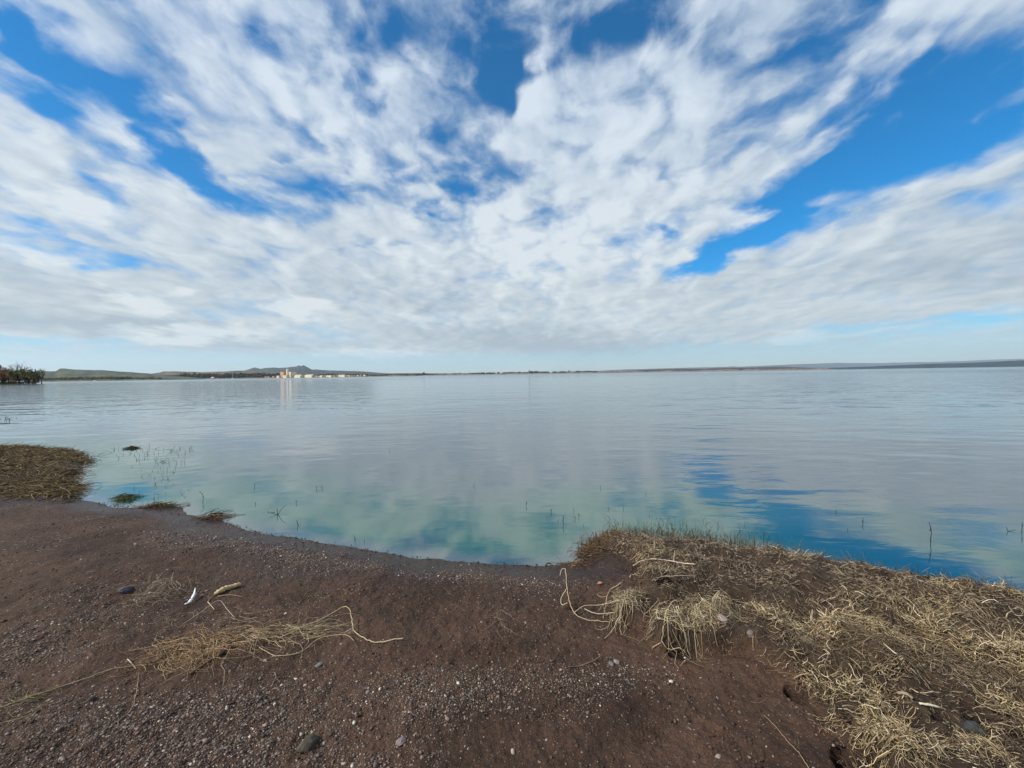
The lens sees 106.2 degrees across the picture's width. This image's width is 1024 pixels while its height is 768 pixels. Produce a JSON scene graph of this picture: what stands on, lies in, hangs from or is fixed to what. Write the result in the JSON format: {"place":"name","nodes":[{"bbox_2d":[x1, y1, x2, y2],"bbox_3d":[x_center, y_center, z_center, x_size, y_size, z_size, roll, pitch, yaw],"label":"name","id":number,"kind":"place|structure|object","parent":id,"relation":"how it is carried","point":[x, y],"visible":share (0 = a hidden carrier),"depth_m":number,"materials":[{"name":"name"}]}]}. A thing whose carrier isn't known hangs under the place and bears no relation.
{"place":"outdoors","nodes":[
{"label":"outdoors","id":0,"kind":"place"},
{"bbox_2d":[40,379,161,381],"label":"bank","id":1,"kind":"structure","parent":0,"point":[100,380],"depth_m":1413.54,"materials":[{"name":"green plant"}]},
{"bbox_2d":[43,376,161,380],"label":"scrub","id":2,"kind":"object","parent":1,"relation":"on","point":[87,378],"visible":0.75,"depth_m":1507.10,"materials":[{"name":"green plant"}]},
{"bbox_2d":[36,368,206,380],"bbox_3d":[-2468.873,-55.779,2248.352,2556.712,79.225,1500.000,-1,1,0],"label":"hills","id":3,"kind":"structure","parent":0,"point":[63,372],"depth_m":1814.90,"materials":[{"name":"green plant"}]},
{"bbox_2d":[152,371,301,377],"bbox_3d":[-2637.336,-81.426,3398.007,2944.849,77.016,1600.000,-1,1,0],"label":"hills","id":4,"kind":"structure","parent":0,"point":[179,372],"depth_m":3082.31,"materials":[{"name":"green plant"}]},
{"bbox_2d":[207,375,418,378],"bbox_3d":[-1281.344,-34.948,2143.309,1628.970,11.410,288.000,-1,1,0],"label":"bank","id":5,"kind":"structure","parent":0,"point":[333,376],"depth_m":2027.44,"materials":[{"name":"soil"}]},
{"bbox_2d":[170,372,367,377],"bbox_3d":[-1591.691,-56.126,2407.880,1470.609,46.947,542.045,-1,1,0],"label":"woodland","id":6,"kind":"object","parent":5,"relation":"on","point":[235,375],"visible":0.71,"depth_m":2241.53,"materials":[{"name":"green plant"}]},
{"bbox_2d":[289,372,296,377],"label":"apartment building","id":7,"kind":"structure","parent":5,"relation":"on","point":[291,374],"depth_m":2031.20,"materials":[{"name":"white concrete"}]},
{"bbox_2d":[304,375,315,377],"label":"warehouse","id":8,"kind":"structure","parent":5,"relation":"on","point":[309,376],"depth_m":1987.40,"materials":[{"name":"metal"}]},
{"bbox_2d":[244,365,382,374],"bbox_3d":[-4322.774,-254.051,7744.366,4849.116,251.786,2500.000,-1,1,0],"label":"hills","id":9,"kind":"structure","parent":0,"point":[302,369],"depth_m":7111.24,"materials":[{"name":"green plant"}]},
{"bbox_2d":[419,372,592,375],"bbox_3d":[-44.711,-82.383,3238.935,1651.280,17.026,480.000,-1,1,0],"label":"bank","id":10,"kind":"structure","parent":0,"point":[507,373],"depth_m":3054.71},
{"bbox_2d":[359,368,804,375],"bbox_3d":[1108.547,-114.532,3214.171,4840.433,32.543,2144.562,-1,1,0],"label":"treeline","id":11,"kind":"object","parent":10,"relation":"on","point":[518,372],"visible":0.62,"depth_m":3192.60,"materials":[{"name":"green plant"}]},
{"bbox_2d":[0,383,1023,767],"bbox_3d":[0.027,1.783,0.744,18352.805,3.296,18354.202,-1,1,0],"label":"ground","id":12,"kind":"structure","parent":0,"point":[644,733],"depth_m":2.04,"materials":[{"name":"brown soil"}]},
{"bbox_2d":[0,365,10,380],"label":"bare tree","id":13,"kind":"object","parent":12,"relation":"on","point":[4,375],"visible":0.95,"depth_m":264.53,"materials":[{"name":"brown plant"}]},
{"bbox_2d":[0,367,16,381],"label":"bare tree","id":14,"kind":"object","parent":12,"relation":"on","point":[4,371],"visible":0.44,"depth_m":268.05,"materials":[{"name":"brown plant"}]},
{"bbox_2d":[5,363,23,369],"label":"bare tree","id":15,"kind":"object","parent":12,"relation":"on","point":[11,368],"visible":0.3,"depth_m":289.54,"materials":[{"name":"brown plant"}]},
{"bbox_2d":[6,366,27,383],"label":"bushy tree","id":16,"kind":"object","parent":12,"relation":"on","point":[14,377],"visible":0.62,"depth_m":263.43,"materials":[{"name":"green plant"}]},
{"bbox_2d":[0,380,38,383],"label":"bank scrub","id":17,"kind":"object","parent":12,"relation":"on","point":[9,382],"visible":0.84,"depth_m":264.18,"materials":[{"name":"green plant"}]},
{"bbox_2d":[12,367,44,383],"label":"bushy tree","id":18,"kind":"object","parent":12,"relation":"on","point":[31,375],"visible":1,"depth_m":261.97,"materials":[{"name":"green plant"}]},
{"bbox_2d":[38,368,47,383],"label":"bare tree","id":19,"kind":"object","parent":12,"relation":"on","point":[42,375],"visible":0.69,"depth_m":284.73,"materials":[{"name":"brown plant"}]},
{"bbox_2d":[0,442,103,503],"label":"matted grass","id":20,"kind":"structure","parent":12,"relation":"on","point":[36,452],"depth_m":6.51,"materials":[{"name":"brown plant"}]},
{"bbox_2d":[0,664,146,722],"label":"grass stem","id":21,"kind":"object","parent":12,"relation":"on","point":[30,700],"visible":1,"depth_m":1.77,"materials":[{"name":"beige plant"}]},
{"bbox_2d":[69,674,138,757],"bbox_3d":[-1.757,1.447,1.733,0.090,0.059,0.539,-2,2,-24],"label":"curved stem","id":22,"kind":"object","parent":12,"relation":"on","point":[113,723],"visible":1,"depth_m":1.65,"materials":[{"name":"brown plant"}]},
{"bbox_2d":[117,586,133,593],"bbox_3d":[-2.753,1.465,2.738,0.084,0.048,0.107,9,-8,-22],"label":"stone","id":23,"kind":"object","parent":12,"relation":"on","point":[125,589],"visible":1,"depth_m":2.72,"materials":[{"name":"grey stone"}]},
{"bbox_2d":[122,559,237,626],"bbox_3d":[-2.414,1.468,2.852,0.863,0.158,0.718,0,2,43],"label":"root tangle","id":24,"kind":"object","parent":12,"relation":"on","point":[169,588],"visible":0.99,"depth_m":2.74,"materials":[{"name":"grey plant"}]},
{"bbox_2d":[185,588,195,604],"bbox_3d":[-2.228,1.480,2.683,0.033,0.030,0.188,-1,2,-22],"label":"feather","id":25,"kind":"object","parent":12,"relation":"on","point":[192,597],"visible":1,"depth_m":2.68,"materials":[{"name":"white"}]},
{"bbox_2d":[183,600,234,623],"bbox_3d":[-1.904,1.459,2.479,0.287,0.041,0.174,-1,1,-12],"label":"bent straw","id":26,"kind":"object","parent":12,"relation":"on","point":[208,606],"visible":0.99,"depth_m":2.49,"materials":[{"name":"beige plant"}]},
{"bbox_2d":[87,598,357,686],"bbox_3d":[-1.552,1.457,2.264,1.342,0.100,0.871,-1,1,0],"label":"straw heap","id":27,"kind":"object","parent":12,"relation":"on","point":[215,650],"visible":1,"depth_m":2.16,"materials":[{"name":"beige plant"}]},
{"bbox_2d":[189,645,231,674],"bbox_3d":[-1.597,1.464,2.044,0.025,0.025,0.205,0,2,19],"label":"stick","id":28,"kind":"object","parent":27,"relation":"on","point":[209,660],"visible":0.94,"depth_m":2.03,"materials":[{"name":"brown wood"}]},
{"bbox_2d":[208,582,242,609],"bbox_3d":[-2.014,1.496,2.701,0.198,0.051,0.352,-2,2,-38],"label":"dried root","id":29,"kind":"object","parent":12,"relation":"on","point":[224,588],"visible":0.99,"depth_m":2.79,"materials":[{"name":"beige wood"}]},
{"bbox_2d":[294,375,303,377],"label":"warehouse","id":30,"kind":"structure","parent":12,"relation":"on","point":[298,376],"depth_m":1998.77,"materials":[{"name":"metal"}]},
{"bbox_2d":[259,634,353,655],"bbox_3d":[-1.151,1.467,2.157,0.501,0.023,0.094,-1,2,-16],"label":"dry vine","id":31,"kind":"object","parent":12,"relation":"on","point":[307,647],"visible":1,"depth_m":2.15,"materials":[{"name":"beige plant"}]},
{"bbox_2d":[296,733,317,753],"bbox_3d":[-0.822,1.449,1.544,0.063,0.058,0.085,0,2,29],"label":"stone","id":32,"kind":"object","parent":12,"relation":"on","point":[307,743],"visible":0.92,"depth_m":1.53,"materials":[{"name":"grey stone"}]},
{"bbox_2d":[315,662,323,667],"bbox_3d":[-1.018,1.483,2.029,0.037,0.023,0.040,-1,1,-3],"label":"stone","id":33,"kind":"object","parent":12,"relation":"on","point":[319,664],"visible":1,"depth_m":2.02,"materials":[{"name":"grey stone"}]},
{"bbox_2d":[281,606,403,642],"bbox_3d":[-0.985,1.453,2.329,0.724,0.066,0.280,-1,1,0],"label":"bent straw","id":34,"kind":"object","parent":12,"relation":"on","point":[352,632],"visible":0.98,"depth_m":2.27,"materials":[{"name":"beige plant"}]},
{"bbox_2d":[1,505,798,766],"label":"twig litter","id":35,"kind":"object","parent":12,"relation":"on","point":[220,611],"visible":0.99,"depth_m":2.42,"materials":[{"name":"brown wood"}]},
{"bbox_2d":[395,736,406,745],"bbox_3d":[-0.444,1.434,1.542,0.038,0.025,0.038,0,2,17],"label":"stone","id":36,"kind":"object","parent":12,"relation":"on","point":[401,740],"visible":1,"depth_m":1.53,"materials":[{"name":"grey stone"}]},
{"bbox_2d":[0,512,839,767],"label":"soil crumbs","id":37,"kind":"object","parent":12,"relation":"on","point":[538,715],"visible":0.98,"depth_m":1.87,"materials":[{"name":"soil"}]},
{"bbox_2d":[484,608,521,637],"bbox_3d":[-0.068,1.442,2.341,0.285,0.081,0.233,0,2,42],"label":"twig bundle","id":38,"kind":"object","parent":12,"relation":"on","point":[501,623],"visible":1,"depth_m":2.35,"materials":[{"name":"brown wood"}]},
{"bbox_2d":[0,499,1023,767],"bbox_3d":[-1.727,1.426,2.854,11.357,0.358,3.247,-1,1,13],"label":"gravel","id":39,"kind":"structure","parent":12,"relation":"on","point":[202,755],"depth_m":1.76,"materials":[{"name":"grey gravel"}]},
{"bbox_2d":[568,655,601,666],"bbox_3d":[0.392,1.460,2.016,0.221,0.024,0.022,-2,2,-27],"label":"dark root","id":40,"kind":"object","parent":12,"relation":"on","point":[586,663],"visible":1,"depth_m":2.01,"materials":[{"name":"brown wood"}]},
{"bbox_2d":[552,528,627,569],"bbox_3d":[0.697,1.485,3.576,0.949,0.192,0.538,-2,2,-44],"label":"root fringe","id":41,"kind":"object","parent":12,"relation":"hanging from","point":[564,564],"visible":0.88,"depth_m":3.50,"materials":[{"name":"brown plant"}]},
{"bbox_2d":[560,568,622,621],"bbox_3d":[0.444,1.399,2.526,0.236,0.116,0.507,-2,2,-38],"label":"forked root","id":42,"kind":"object","parent":12,"relation":"on","point":[584,605],"visible":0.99,"depth_m":2.46,"materials":[{"name":"beige plant"}]},
{"bbox_2d":[592,582,647,637],"bbox_3d":[0.696,1.393,2.471,0.421,0.199,0.525,-1,1,0],"label":"root tuft","id":43,"kind":"object","parent":12,"relation":"on","point":[627,592],"visible":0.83,"depth_m":2.45,"materials":[{"name":"beige plant"}]},
{"bbox_2d":[633,551,694,565],"bbox_3d":[1.177,1.411,3.054,0.391,0.136,0.352,-1,1,0],"label":"pale branch","id":44,"kind":"object","parent":12,"relation":"on","point":[667,560],"visible":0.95,"depth_m":3.02,"materials":[{"name":"beige wood"}]},
{"bbox_2d":[655,575,696,580],"bbox_3d":[1.126,1.340,2.679,0.337,0.025,0.058,-1,2,-15],"label":"weathered branch","id":45,"kind":"object","parent":12,"relation":"on","point":[675,575],"visible":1,"depth_m":2.68,"materials":[{"name":"grey wood"}]},
{"bbox_2d":[640,587,745,666],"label":"bleached roots","id":46,"kind":"object","parent":12,"relation":"on","point":[699,615],"visible":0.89,"depth_m":2.19,"materials":[{"name":"beige plant"}]},
{"bbox_2d":[717,614,727,622],"bbox_3d":[1.179,1.314,2.157,0.049,0.037,0.068,9,3,-24],"label":"stone","id":47,"kind":"object","parent":12,"relation":"on","point":[723,619],"visible":0.74,"depth_m":2.14,"materials":[{"name":"grey stone"}]},
{"bbox_2d":[746,630,753,638],"bbox_3d":[1.261,1.318,2.026,0.050,0.038,0.042,-4,3,-30],"label":"stone","id":48,"kind":"object","parent":12,"relation":"on","point":[750,634],"visible":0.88,"depth_m":2.02,"materials":[{"name":"stone"}]},
{"bbox_2d":[764,715,808,767],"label":"long stem","id":49,"kind":"object","parent":12,"relation":"on","point":[789,743],"visible":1,"depth_m":1.48,"materials":[{"name":"beige plant"}]},
{"bbox_2d":[578,512,1023,590],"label":"shore grass","id":50,"kind":"structure","parent":12,"relation":"on","point":[686,534],"depth_m":3.72,"materials":[{"name":"brown plant"}]},
{"bbox_2d":[794,629,817,643],"bbox_3d":[1.547,1.355,2.036,0.112,0.060,0.150,0,7,35],"label":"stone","id":51,"kind":"object","parent":12,"relation":"on","point":[805,636],"visible":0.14,"depth_m":2.03,"materials":[{"name":"grey stone"}]},
{"bbox_2d":[809,609,831,638],"bbox_3d":[1.655,1.322,2.085,0.044,0.097,0.280,0,2,22],"label":"wooden stick","id":52,"kind":"object","parent":12,"relation":"on","point":[821,632],"visible":0.66,"depth_m":2.04,"materials":[{"name":"brown wood"}]},
{"bbox_2d":[897,691,912,699],"bbox_3d":[1.642,1.298,1.607,0.013,0.025,0.048,-2,2,-36],"label":"short stick","id":53,"kind":"object","parent":12,"relation":"on","point":[903,693],"visible":1,"depth_m":1.60,"materials":[{"name":"beige wood"}]},
{"bbox_2d":[918,702,940,708],"bbox_3d":[1.691,1.302,1.555,0.077,0.020,0.012,-1,1,6],"label":"pale stick","id":54,"kind":"object","parent":12,"relation":"on","point":[927,704],"visible":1,"depth_m":1.55,"materials":[{"name":"beige wood"}]},
{"bbox_2d":[960,720,987,735],"bbox_3d":[1.782,1.330,1.484,0.079,0.049,0.052,6,7,23],"label":"stone","id":55,"kind":"object","parent":12,"relation":"on","point":[966,726],"visible":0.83,"depth_m":1.48,"materials":[{"name":"grey stone"}]},
{"bbox_2d":[0,367,1023,591],"bbox_3d":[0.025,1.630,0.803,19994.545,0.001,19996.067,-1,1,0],"label":"water","id":56,"kind":"structure","parent":0,"point":[467,468],"depth_m":7.63,"materials":[{"name":"blue liquid"}]},
{"bbox_2d":[0,416,191,500],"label":"water weeds","id":57,"kind":"object","parent":56,"relation":"on","point":[139,459],"visible":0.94,"depth_m":7.99,"materials":[{"name":"green plant"}]},
{"bbox_2d":[107,492,145,505],"bbox_3d":[-5.345,1.567,5.348,0.674,0.053,0.392,0,2,36],"label":"weed clump","id":58,"kind":"object","parent":56,"relation":"on","point":[125,497],"visible":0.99,"depth_m":5.32,"materials":[{"name":"green plant"}]},
{"bbox_2d":[123,445,140,449],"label":"weed clump","id":59,"kind":"object","parent":56,"relation":"on","point":[131,447],"visible":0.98,"depth_m":9.18,"materials":[{"name":"green plant"}]},
{"bbox_2d":[130,501,189,509],"bbox_3d":[-4.617,1.559,4.958,0.881,0.067,0.454,-1,1,0],"label":"weed clump","id":60,"kind":"object","parent":56,"relation":"on","point":[162,505],"visible":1,"depth_m":4.95,"materials":[{"name":"brown plant"}]},
{"bbox_2d":[190,508,243,521],"bbox_3d":[-3.562,1.558,4.603,0.579,0.055,0.442,0,2,22],"label":"weed clump","id":61,"kind":"object","parent":56,"relation":"on","point":[218,516],"visible":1,"depth_m":4.55,"materials":[{"name":"brown plant"}]},
{"bbox_2d":[93,502,558,565],"bbox_3d":[-2.611,1.570,4.133,6.454,0.043,0.310,0,2,17],"label":"shore debris","id":62,"kind":"object","parent":56,"relation":"on","point":[324,544],"visible":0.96,"depth_m":3.89,"materials":[{"name":"soil"}]},
{"bbox_2d":[0,0,1023,381],"label":"sky","id":63,"kind":"structure","parent":0,"point":[379,186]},
{"bbox_2d":[376,367,803,374],"bbox_3d":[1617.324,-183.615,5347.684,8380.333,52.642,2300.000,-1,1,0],"label":"hills","id":64,"kind":"structure","parent":0,"point":[766,368],"depth_m":4823.17,"materials":[{"name":"grey"}]},
{"bbox_2d":[595,368,832,372],"bbox_3d":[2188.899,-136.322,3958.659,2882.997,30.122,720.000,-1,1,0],"label":"bank","id":65,"kind":"structure","parent":0,"point":[715,370],"depth_m":3658.69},
{"bbox_2d":[562,530,1023,767],"bbox_3d":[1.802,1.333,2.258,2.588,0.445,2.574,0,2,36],"label":"dry grass","id":66,"kind":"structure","parent":0,"point":[904,729],"depth_m":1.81,"materials":[{"name":"beige plant"}]},
{"bbox_2d":[603,359,1023,370],"bbox_3d":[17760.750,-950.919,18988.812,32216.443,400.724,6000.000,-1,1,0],"label":"hills","id":67,"kind":"structure","parent":0,"point":[828,365],"depth_m":17637.76,"materials":[{"name":"grey"}]},
{"bbox_2d":[829,360,1023,368],"bbox_3d":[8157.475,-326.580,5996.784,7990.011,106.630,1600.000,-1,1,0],"label":"hills","id":68,"kind":"structure","parent":0,"point":[1018,363],"depth_m":5416.50,"materials":[{"name":"grey"}]}
]}

